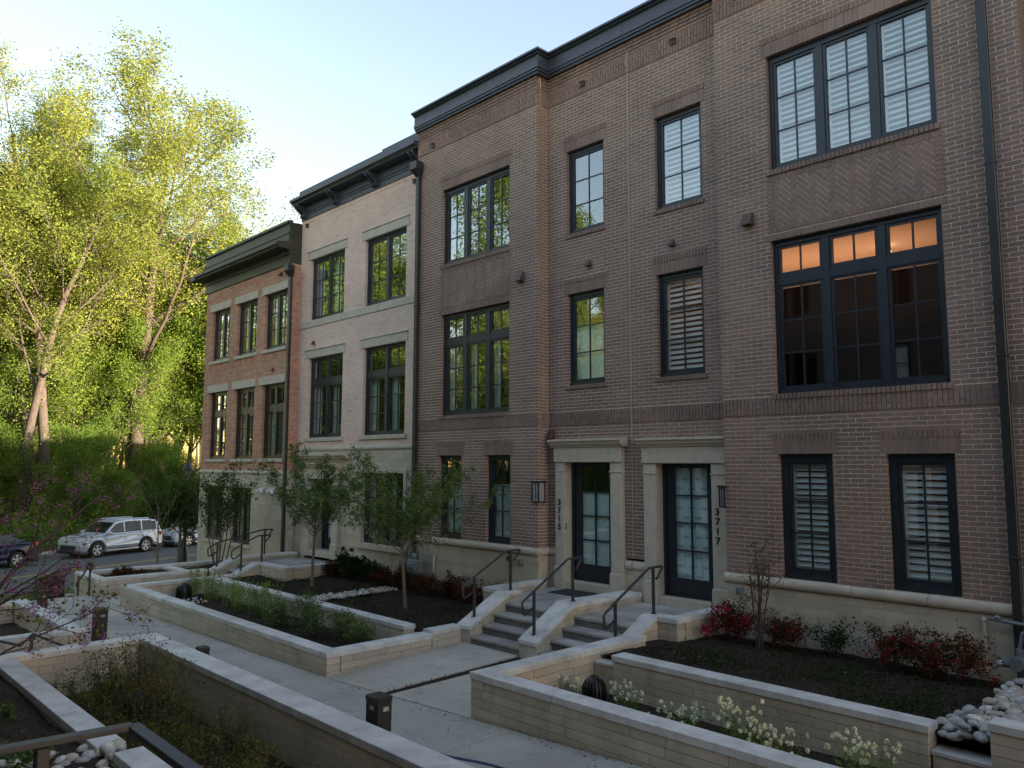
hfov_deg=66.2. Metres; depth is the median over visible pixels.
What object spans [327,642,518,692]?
entry walk
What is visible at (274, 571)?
step wall
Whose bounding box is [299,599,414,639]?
garden wall
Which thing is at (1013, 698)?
river stone
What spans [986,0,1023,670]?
brick townhouse
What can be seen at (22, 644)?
handrail
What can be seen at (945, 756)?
garden wall
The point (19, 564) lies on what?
redbud tree
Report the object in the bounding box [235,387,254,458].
window
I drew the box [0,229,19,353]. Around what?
leafy tree
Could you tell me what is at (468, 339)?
window
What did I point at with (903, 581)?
window
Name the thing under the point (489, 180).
window
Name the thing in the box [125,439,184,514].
understorey tree
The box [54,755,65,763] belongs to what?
river stone
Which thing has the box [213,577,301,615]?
garden wall
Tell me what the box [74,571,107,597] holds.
garden wall
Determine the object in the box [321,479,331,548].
door
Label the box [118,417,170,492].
understorey tree
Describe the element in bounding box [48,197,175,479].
tall tree
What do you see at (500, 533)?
window
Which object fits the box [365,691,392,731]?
bollard light
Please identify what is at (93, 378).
leafy tree
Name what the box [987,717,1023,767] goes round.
garden wall
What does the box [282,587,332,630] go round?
planter shrub
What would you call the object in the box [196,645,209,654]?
bollard light
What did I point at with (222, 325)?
window
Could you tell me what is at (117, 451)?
understorey tree
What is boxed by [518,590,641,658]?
step wall
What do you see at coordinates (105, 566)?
yellow line
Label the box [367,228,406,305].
window
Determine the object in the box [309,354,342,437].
window
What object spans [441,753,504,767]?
garden hose
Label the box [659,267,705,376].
window
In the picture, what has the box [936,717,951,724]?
river stone
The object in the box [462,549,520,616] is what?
handrail
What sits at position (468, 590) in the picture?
azalea bush
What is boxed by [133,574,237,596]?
garden wall
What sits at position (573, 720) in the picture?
garden wall
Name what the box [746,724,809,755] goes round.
white flowering shrub
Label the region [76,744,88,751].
river stone
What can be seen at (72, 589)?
lawn slope
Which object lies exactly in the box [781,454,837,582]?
window
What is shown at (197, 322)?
leafy tree
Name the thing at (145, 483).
understorey tree
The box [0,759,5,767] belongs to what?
river stone
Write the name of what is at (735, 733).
white flowering shrub
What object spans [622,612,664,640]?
step wall
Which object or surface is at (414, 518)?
tree
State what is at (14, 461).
understorey tree
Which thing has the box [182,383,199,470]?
tall tree
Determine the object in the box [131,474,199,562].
dark evergreen tree
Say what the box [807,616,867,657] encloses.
azalea bush
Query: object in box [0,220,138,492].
leafy tree
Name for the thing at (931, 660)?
azalea bush
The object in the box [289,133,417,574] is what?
brick townhouse
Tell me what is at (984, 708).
river stone
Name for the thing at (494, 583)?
azalea bush
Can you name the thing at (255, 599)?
upright seedlings
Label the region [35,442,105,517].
understorey tree
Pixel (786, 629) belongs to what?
azalea bush
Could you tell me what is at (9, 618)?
garden wall
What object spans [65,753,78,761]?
river stone
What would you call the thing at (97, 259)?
tall tree
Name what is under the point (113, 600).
entry walk
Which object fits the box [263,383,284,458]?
window
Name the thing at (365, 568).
evergreen bush
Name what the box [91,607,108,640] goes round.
bollard light
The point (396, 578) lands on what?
azalea bush
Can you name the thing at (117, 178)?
tall tree
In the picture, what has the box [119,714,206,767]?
olive shrub
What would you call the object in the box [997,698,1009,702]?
river stone
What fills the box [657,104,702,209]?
window
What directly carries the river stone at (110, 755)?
on the bed at (9, 690)
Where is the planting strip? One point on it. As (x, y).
(443, 679)
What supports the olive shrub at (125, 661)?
on the shrub bed at (272, 761)
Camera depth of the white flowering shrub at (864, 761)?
7.00 m
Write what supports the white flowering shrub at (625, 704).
on the flower bed at (823, 757)
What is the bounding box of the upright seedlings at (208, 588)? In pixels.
[203,568,222,601]
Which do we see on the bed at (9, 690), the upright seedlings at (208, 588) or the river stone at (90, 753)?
the river stone at (90, 753)
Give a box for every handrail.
[0,633,63,649]
[0,722,202,767]
[76,562,93,595]
[207,529,272,566]
[231,534,270,571]
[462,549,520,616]
[521,556,582,635]
[602,565,662,636]
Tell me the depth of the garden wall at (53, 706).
7.81 m
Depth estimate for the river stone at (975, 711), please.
7.45 m
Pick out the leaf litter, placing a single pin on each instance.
(403, 700)
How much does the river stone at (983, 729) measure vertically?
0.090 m
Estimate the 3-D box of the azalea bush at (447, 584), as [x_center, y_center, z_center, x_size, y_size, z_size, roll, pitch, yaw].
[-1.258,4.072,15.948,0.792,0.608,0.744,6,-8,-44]
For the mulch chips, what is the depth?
9.81 m
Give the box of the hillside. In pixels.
[0,473,198,551]
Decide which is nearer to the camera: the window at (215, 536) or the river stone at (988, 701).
the river stone at (988, 701)
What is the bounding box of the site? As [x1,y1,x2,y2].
[30,596,991,755]
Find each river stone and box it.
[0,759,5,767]
[6,759,21,767]
[50,751,57,758]
[51,764,63,767]
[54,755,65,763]
[58,761,70,765]
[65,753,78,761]
[74,757,90,762]
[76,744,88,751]
[81,750,95,757]
[95,759,108,767]
[100,742,116,754]
[104,751,113,761]
[108,753,112,761]
[112,738,126,751]
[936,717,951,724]
[937,730,947,736]
[940,724,957,732]
[945,732,963,740]
[946,713,959,718]
[948,716,965,725]
[953,709,965,716]
[955,720,968,729]
[956,724,971,731]
[959,732,972,738]
[962,705,975,713]
[966,714,982,721]
[968,709,982,714]
[968,720,977,726]
[973,731,987,740]
[977,721,986,728]
[977,736,988,742]
[978,705,991,712]
[979,725,987,733]
[981,715,990,720]
[983,697,994,705]
[985,710,1001,716]
[993,688,1005,693]
[995,693,1008,699]
[996,701,1010,712]
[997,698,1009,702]
[1002,714,1023,721]
[1005,681,1014,687]
[1005,709,1015,714]
[1009,696,1020,701]
[1010,705,1023,712]
[1012,678,1023,685]
[1012,690,1022,695]
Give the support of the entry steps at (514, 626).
on the site
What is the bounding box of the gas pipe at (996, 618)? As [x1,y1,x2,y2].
[988,615,1023,626]
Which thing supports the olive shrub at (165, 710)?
on the shrub bed at (272, 761)
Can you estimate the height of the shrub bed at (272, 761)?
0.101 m
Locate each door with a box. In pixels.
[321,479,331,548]
[571,462,610,584]
[662,463,713,601]
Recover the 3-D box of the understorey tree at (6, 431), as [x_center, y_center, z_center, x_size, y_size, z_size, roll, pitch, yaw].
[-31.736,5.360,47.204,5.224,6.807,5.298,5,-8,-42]
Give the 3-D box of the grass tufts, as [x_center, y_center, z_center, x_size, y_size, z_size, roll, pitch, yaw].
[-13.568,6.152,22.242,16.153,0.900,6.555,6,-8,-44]
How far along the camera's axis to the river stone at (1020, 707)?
7.59 m
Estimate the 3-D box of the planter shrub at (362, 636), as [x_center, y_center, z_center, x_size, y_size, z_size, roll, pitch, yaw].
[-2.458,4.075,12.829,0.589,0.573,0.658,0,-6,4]
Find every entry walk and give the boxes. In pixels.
[97,595,119,605]
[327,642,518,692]
[390,674,471,718]
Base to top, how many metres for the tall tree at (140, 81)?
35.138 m
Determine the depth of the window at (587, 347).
14.94 m
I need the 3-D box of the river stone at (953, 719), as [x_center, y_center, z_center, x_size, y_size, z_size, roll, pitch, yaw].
[4.201,3.202,7.412,0.156,0.120,0.143,-2,-6,19]
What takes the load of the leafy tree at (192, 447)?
on the hillside
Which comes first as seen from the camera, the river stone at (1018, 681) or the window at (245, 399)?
the river stone at (1018, 681)
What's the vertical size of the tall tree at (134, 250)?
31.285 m
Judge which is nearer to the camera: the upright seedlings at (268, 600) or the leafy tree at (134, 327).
the upright seedlings at (268, 600)
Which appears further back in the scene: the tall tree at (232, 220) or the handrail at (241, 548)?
the tall tree at (232, 220)
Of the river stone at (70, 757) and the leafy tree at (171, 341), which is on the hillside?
the leafy tree at (171, 341)
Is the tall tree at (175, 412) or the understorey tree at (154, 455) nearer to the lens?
the understorey tree at (154, 455)
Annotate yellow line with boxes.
[11,554,194,578]
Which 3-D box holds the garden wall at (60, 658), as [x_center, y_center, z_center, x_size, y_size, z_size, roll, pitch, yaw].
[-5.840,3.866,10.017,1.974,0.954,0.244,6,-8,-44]
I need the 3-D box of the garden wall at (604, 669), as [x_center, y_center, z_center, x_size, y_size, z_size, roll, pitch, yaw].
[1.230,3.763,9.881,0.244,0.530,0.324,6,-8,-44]
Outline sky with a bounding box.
[0,0,646,467]
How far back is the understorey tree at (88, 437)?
44.82 m
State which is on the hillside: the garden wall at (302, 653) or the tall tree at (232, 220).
the tall tree at (232, 220)
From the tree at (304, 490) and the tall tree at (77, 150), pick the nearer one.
the tree at (304, 490)
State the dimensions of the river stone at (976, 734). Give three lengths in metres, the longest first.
0.126 x 0.113 x 0.068 m
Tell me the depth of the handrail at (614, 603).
11.13 m
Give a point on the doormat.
(577, 593)
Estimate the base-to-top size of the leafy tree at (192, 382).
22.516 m
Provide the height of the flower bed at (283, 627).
0.072 m
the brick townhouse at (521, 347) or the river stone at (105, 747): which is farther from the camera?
the brick townhouse at (521, 347)
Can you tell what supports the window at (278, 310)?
in the brick townhouse at (253, 287)
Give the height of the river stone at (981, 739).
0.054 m
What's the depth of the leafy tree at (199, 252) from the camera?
59.00 m
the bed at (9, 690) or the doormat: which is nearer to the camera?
the bed at (9, 690)
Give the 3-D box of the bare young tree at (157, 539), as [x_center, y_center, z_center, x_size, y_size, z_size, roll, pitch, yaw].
[-9.874,3.994,21.561,2.299,3.705,2.758,-3,-7,28]
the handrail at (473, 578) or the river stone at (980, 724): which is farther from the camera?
the handrail at (473, 578)
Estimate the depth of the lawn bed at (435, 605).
15.67 m
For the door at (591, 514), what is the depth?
14.56 m
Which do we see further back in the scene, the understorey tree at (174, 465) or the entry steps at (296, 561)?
the understorey tree at (174, 465)
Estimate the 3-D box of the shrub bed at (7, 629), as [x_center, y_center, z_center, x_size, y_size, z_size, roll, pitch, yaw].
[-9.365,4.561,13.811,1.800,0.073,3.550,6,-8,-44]
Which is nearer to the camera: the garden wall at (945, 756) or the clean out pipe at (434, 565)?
the garden wall at (945, 756)
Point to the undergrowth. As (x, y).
(69, 524)
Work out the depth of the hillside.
44.23 m
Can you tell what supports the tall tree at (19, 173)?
on the hillside
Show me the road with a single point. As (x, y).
(110, 559)
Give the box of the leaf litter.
[59,596,641,767]
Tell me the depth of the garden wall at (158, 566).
21.06 m
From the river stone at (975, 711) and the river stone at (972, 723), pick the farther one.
the river stone at (975, 711)
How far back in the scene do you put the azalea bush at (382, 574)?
17.48 m
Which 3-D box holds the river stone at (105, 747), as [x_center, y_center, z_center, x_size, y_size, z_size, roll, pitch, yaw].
[-3.391,3.067,6.599,0.130,0.108,0.112,-5,-8,39]
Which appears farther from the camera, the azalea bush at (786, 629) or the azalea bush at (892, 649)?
the azalea bush at (786, 629)
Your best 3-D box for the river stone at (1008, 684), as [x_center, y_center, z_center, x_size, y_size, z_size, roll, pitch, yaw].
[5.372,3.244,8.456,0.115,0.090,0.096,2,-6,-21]
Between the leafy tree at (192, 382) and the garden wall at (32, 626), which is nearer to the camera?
the garden wall at (32, 626)
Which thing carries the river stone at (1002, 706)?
on the lawn bed at (806, 686)
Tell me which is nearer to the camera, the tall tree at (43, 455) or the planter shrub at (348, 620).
the planter shrub at (348, 620)
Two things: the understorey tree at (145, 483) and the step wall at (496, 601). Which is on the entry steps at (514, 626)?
the step wall at (496, 601)
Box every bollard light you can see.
[36,589,48,608]
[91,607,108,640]
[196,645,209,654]
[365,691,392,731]
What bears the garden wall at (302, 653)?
on the site
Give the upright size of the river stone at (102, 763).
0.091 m
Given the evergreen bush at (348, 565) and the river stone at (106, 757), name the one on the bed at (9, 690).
the river stone at (106, 757)
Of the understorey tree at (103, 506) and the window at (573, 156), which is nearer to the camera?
the window at (573, 156)
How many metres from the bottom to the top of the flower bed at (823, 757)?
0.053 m
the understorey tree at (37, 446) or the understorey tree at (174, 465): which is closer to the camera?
the understorey tree at (174, 465)
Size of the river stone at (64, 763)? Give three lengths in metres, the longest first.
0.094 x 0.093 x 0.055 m
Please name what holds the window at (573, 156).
in the brick townhouse at (521, 347)
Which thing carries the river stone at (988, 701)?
on the river stone
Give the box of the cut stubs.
[388,658,518,692]
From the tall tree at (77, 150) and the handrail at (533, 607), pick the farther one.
the tall tree at (77, 150)
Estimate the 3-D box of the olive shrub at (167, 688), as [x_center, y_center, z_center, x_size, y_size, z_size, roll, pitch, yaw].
[-4.031,3.432,8.882,1.018,0.930,1.073,-1,-6,11]
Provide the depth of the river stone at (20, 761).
6.40 m
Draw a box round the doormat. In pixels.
[548,589,598,596]
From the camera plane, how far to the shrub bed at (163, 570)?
20.62 m
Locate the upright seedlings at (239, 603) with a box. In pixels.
[230,574,250,611]
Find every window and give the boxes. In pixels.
[207,486,222,539]
[210,391,226,458]
[214,309,229,360]
[233,488,251,544]
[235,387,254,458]
[239,300,257,355]
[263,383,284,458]
[267,290,287,349]
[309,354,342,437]
[312,250,344,319]
[364,473,402,546]
[365,342,405,434]
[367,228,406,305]
[441,456,461,538]
[443,302,509,415]
[445,167,509,264]
[489,455,510,543]
[569,141,603,233]
[570,289,604,384]
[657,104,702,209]
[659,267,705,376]
[768,0,936,169]
[773,207,950,393]
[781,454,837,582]
[888,454,962,596]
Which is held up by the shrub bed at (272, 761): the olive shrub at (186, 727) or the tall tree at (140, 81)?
the olive shrub at (186, 727)
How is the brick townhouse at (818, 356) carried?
on the site
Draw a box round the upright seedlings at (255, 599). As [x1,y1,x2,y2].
[245,577,268,616]
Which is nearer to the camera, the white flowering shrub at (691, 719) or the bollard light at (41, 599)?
the white flowering shrub at (691, 719)
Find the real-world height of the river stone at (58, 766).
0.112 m
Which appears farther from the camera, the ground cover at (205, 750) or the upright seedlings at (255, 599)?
the upright seedlings at (255, 599)
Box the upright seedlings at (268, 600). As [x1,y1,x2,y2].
[259,580,282,619]
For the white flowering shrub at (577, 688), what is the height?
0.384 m
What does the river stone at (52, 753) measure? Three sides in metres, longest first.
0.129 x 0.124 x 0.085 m
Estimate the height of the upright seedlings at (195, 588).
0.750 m
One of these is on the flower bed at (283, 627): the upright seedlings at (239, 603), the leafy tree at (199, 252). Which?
the upright seedlings at (239, 603)
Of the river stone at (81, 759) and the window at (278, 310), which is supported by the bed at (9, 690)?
the river stone at (81, 759)
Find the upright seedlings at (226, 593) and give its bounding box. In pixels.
[218,572,242,606]
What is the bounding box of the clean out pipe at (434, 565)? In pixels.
[433,555,434,588]
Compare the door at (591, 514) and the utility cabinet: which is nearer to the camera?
the door at (591, 514)
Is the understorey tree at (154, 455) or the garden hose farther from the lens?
the understorey tree at (154, 455)
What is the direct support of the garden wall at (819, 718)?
on the site
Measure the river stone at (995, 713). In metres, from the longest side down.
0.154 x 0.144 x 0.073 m
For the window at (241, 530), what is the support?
in the brick townhouse at (253, 287)
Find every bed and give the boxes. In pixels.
[0,623,32,636]
[0,676,113,767]
[68,681,294,767]
[100,564,215,576]
[190,592,371,647]
[235,573,482,631]
[580,693,877,767]
[601,633,1002,743]
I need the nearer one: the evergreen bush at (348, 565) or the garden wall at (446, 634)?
the garden wall at (446, 634)
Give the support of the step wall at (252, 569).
on the entry walk at (113, 600)
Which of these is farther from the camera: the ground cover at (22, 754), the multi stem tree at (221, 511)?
the multi stem tree at (221, 511)
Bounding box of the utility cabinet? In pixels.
[33,573,66,599]
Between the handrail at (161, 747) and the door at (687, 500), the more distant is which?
the door at (687, 500)
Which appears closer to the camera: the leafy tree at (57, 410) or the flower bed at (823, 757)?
the flower bed at (823, 757)
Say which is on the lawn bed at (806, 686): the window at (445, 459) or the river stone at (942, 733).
the river stone at (942, 733)
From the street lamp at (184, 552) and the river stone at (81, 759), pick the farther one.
the street lamp at (184, 552)
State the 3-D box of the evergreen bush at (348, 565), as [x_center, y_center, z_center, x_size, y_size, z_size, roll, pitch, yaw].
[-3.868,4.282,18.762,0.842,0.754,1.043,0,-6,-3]
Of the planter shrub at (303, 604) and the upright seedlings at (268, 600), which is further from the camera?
the upright seedlings at (268, 600)
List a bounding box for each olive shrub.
[46,665,128,720]
[78,628,178,719]
[96,645,204,726]
[96,678,204,749]
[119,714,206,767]
[163,692,258,764]
[170,723,278,767]
[199,755,266,767]
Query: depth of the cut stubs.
10.48 m
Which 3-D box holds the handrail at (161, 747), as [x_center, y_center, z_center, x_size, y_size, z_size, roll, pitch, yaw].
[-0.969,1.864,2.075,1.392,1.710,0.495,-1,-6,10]
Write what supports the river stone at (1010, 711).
on the lawn bed at (806, 686)
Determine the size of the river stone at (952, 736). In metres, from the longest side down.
0.150 x 0.139 x 0.071 m
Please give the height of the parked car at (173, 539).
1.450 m
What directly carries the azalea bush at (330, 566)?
on the lawn bed at (435, 605)
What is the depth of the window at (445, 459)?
16.98 m
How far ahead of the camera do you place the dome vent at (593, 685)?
9.05 m
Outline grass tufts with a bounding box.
[1,591,72,599]
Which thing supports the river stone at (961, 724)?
on the lawn bed at (806, 686)
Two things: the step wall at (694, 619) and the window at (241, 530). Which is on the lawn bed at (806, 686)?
the step wall at (694, 619)
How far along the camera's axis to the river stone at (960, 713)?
7.62 m
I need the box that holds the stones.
[182,597,207,603]
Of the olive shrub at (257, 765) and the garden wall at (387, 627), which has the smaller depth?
the olive shrub at (257, 765)
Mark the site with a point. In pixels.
(974, 746)
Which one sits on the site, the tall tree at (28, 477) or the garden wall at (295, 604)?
the garden wall at (295, 604)
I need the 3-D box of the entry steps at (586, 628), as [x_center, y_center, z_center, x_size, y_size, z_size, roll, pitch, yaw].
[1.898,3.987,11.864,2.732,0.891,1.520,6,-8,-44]
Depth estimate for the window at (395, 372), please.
19.54 m
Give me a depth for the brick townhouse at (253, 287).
23.97 m
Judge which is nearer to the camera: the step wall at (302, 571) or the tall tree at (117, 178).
the step wall at (302, 571)
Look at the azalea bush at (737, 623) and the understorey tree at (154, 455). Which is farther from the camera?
the understorey tree at (154, 455)
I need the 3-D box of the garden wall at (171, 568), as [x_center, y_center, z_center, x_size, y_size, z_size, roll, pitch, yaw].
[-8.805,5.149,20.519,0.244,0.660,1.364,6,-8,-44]
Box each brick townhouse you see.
[190,220,302,560]
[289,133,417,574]
[410,16,643,595]
[618,0,1023,683]
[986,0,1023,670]
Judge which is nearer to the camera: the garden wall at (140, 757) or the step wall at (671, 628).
the garden wall at (140, 757)
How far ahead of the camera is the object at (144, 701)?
8.82 m
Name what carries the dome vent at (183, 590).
on the flower bed at (283, 627)
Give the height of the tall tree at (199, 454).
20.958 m
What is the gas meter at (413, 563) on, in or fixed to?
attached to the brick townhouse at (521, 347)
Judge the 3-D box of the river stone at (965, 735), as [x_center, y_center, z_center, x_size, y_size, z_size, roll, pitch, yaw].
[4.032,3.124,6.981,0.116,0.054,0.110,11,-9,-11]
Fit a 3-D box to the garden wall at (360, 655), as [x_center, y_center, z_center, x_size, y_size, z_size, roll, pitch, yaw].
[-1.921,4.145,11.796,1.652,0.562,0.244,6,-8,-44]
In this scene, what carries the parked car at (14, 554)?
on the road
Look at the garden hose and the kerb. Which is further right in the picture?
the garden hose
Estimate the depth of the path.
9.05 m
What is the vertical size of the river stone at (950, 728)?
0.106 m
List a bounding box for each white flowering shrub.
[554,674,584,694]
[609,679,643,709]
[657,699,706,726]
[712,696,771,743]
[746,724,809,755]
[824,726,901,767]
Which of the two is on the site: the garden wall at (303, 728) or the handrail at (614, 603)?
the garden wall at (303, 728)
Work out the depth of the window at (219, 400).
25.75 m
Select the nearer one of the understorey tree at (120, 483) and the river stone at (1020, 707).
the river stone at (1020, 707)
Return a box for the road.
[0,539,196,594]
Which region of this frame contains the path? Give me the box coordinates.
[31,595,643,767]
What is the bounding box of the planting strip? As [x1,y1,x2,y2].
[386,657,521,693]
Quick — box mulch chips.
[0,575,1003,767]
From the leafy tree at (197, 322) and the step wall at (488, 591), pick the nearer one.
the step wall at (488, 591)
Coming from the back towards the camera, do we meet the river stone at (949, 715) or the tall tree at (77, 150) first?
the tall tree at (77, 150)
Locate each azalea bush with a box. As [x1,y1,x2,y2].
[320,557,342,576]
[366,561,395,585]
[385,565,414,587]
[405,568,441,593]
[434,569,469,598]
[451,576,485,603]
[481,579,517,592]
[699,592,765,641]
[753,607,811,650]
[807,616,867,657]
[854,617,934,671]
[895,619,1002,688]
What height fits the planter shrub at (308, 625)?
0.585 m
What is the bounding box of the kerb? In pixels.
[39,551,54,554]
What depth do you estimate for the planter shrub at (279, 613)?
14.45 m
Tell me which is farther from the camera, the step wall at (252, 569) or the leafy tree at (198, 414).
the leafy tree at (198, 414)
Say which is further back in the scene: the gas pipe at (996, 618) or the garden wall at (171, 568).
the garden wall at (171, 568)
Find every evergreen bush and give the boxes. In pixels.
[333,547,367,578]
[355,559,385,581]
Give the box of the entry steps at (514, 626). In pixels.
[470,587,577,656]
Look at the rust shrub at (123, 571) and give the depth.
19.68 m
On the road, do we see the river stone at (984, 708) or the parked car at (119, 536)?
the parked car at (119, 536)
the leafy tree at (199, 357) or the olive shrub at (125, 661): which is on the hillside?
the leafy tree at (199, 357)
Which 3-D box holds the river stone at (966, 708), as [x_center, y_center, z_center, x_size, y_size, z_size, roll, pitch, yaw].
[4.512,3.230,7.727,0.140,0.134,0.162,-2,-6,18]
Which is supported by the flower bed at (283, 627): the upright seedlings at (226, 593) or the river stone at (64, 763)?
the upright seedlings at (226, 593)
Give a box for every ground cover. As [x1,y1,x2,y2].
[0,697,61,767]
[49,669,332,767]
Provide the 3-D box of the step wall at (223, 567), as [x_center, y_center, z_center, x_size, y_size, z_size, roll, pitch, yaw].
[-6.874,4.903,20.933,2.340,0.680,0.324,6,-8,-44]
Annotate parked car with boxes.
[0,534,38,566]
[56,516,162,557]
[161,517,197,545]
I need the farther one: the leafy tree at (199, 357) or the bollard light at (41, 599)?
the leafy tree at (199, 357)
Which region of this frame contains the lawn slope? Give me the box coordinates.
[0,588,73,600]
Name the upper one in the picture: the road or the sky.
the sky
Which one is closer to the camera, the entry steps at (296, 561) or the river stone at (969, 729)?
the river stone at (969, 729)
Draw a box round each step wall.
[209,551,296,575]
[232,561,265,577]
[259,562,293,581]
[290,562,342,579]
[457,588,521,643]
[482,585,506,600]
[492,579,545,591]
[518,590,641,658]
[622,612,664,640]
[657,614,686,641]
[674,607,724,640]
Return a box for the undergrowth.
[0,495,178,546]
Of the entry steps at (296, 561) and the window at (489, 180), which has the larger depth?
the entry steps at (296, 561)
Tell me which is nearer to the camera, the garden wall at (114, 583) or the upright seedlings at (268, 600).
the upright seedlings at (268, 600)
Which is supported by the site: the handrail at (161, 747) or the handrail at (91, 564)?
the handrail at (91, 564)
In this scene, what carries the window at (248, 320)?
in the brick townhouse at (253, 287)
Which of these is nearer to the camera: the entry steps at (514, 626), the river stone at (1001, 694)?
the river stone at (1001, 694)
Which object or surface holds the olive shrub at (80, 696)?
on the shrub bed at (272, 761)
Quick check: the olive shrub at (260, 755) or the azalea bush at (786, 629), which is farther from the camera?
the azalea bush at (786, 629)
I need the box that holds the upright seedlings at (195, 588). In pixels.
[187,566,206,596]
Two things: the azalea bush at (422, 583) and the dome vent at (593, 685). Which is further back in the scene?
the azalea bush at (422, 583)
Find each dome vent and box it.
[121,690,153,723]
[175,582,192,599]
[582,674,607,701]
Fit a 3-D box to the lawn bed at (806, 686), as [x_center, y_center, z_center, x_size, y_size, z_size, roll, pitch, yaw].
[6.466,3.181,6.557,2.820,0.182,12.900,6,-8,-44]
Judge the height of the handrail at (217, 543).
0.919 m
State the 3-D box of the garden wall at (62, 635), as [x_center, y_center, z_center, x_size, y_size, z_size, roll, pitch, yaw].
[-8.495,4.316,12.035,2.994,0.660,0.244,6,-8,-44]
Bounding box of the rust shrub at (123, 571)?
[109,564,146,576]
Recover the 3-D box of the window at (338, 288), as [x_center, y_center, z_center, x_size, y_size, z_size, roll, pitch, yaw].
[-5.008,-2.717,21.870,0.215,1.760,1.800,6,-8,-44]
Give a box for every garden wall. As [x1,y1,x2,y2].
[0,600,13,623]
[0,628,69,652]
[0,636,139,695]
[0,658,125,767]
[13,599,85,644]
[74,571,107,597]
[87,559,224,574]
[105,568,207,595]
[113,746,171,767]
[120,584,341,677]
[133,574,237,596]
[134,633,474,767]
[161,565,187,570]
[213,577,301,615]
[293,603,299,617]
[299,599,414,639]
[334,632,432,673]
[423,623,461,648]
[470,668,840,767]
[487,633,646,693]
[594,657,613,694]
[611,652,937,767]
[931,744,991,767]
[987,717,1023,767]
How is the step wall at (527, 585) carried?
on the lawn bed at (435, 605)
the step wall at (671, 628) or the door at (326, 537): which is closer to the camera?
the step wall at (671, 628)
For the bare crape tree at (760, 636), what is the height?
1.584 m
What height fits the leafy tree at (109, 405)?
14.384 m
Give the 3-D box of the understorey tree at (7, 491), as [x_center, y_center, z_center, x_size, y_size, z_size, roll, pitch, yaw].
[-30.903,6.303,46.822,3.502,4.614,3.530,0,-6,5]
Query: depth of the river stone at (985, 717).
7.32 m
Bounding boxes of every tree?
[0,16,302,511]
[0,32,192,514]
[0,53,131,343]
[0,92,211,517]
[0,157,91,511]
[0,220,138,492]
[0,222,79,432]
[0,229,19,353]
[0,262,117,508]
[0,288,115,453]
[0,300,66,505]
[0,408,67,494]
[0,418,35,495]
[0,423,41,513]
[0,449,154,657]
[0,453,20,517]
[1,153,103,482]
[1,153,176,494]
[24,414,131,531]
[25,242,147,495]
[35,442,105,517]
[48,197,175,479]
[58,427,135,514]
[64,212,204,487]
[64,292,202,511]
[66,339,160,488]
[81,486,121,522]
[84,199,183,466]
[84,465,143,524]
[94,147,220,465]
[102,286,206,483]
[104,217,230,448]
[106,462,213,564]
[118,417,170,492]
[125,256,205,463]
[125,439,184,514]
[131,437,192,517]
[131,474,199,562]
[135,471,171,520]
[137,449,200,526]
[148,211,266,445]
[152,379,198,450]
[153,199,285,460]
[166,290,206,443]
[174,456,263,565]
[181,364,203,435]
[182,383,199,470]
[199,434,200,476]
[257,440,373,586]
[305,448,506,607]
[734,536,796,650]
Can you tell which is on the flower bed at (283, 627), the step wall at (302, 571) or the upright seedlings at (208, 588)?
the upright seedlings at (208, 588)
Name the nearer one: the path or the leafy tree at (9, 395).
the path
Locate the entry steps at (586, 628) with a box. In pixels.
[539,602,728,654]
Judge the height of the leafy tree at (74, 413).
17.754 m
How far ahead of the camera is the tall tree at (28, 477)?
51.89 m
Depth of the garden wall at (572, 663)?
9.65 m
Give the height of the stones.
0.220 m
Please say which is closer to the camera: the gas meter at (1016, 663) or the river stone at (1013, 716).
the river stone at (1013, 716)
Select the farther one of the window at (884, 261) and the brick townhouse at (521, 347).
the brick townhouse at (521, 347)
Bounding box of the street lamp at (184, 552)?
[180,458,193,562]
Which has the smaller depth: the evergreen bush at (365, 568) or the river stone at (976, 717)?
the river stone at (976, 717)
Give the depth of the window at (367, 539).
19.39 m
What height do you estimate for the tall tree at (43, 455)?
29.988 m
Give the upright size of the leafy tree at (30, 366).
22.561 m
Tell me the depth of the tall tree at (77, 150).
50.55 m
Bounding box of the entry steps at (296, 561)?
[228,557,327,573]
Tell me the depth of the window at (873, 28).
11.24 m
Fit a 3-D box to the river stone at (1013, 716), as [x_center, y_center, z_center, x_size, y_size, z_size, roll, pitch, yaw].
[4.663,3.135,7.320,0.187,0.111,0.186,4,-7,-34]
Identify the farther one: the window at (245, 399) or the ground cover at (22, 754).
the window at (245, 399)
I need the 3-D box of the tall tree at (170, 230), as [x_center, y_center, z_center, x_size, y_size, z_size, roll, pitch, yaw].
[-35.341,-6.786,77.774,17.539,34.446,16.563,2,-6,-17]
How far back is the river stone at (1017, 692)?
8.06 m
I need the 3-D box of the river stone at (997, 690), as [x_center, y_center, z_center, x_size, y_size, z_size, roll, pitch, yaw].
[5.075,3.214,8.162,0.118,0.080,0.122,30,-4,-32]
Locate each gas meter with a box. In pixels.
[397,542,425,585]
[996,632,1023,688]
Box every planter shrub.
[262,600,297,626]
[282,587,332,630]
[289,601,332,638]
[324,601,368,640]
[340,616,377,644]
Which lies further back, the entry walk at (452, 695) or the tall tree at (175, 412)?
the tall tree at (175, 412)

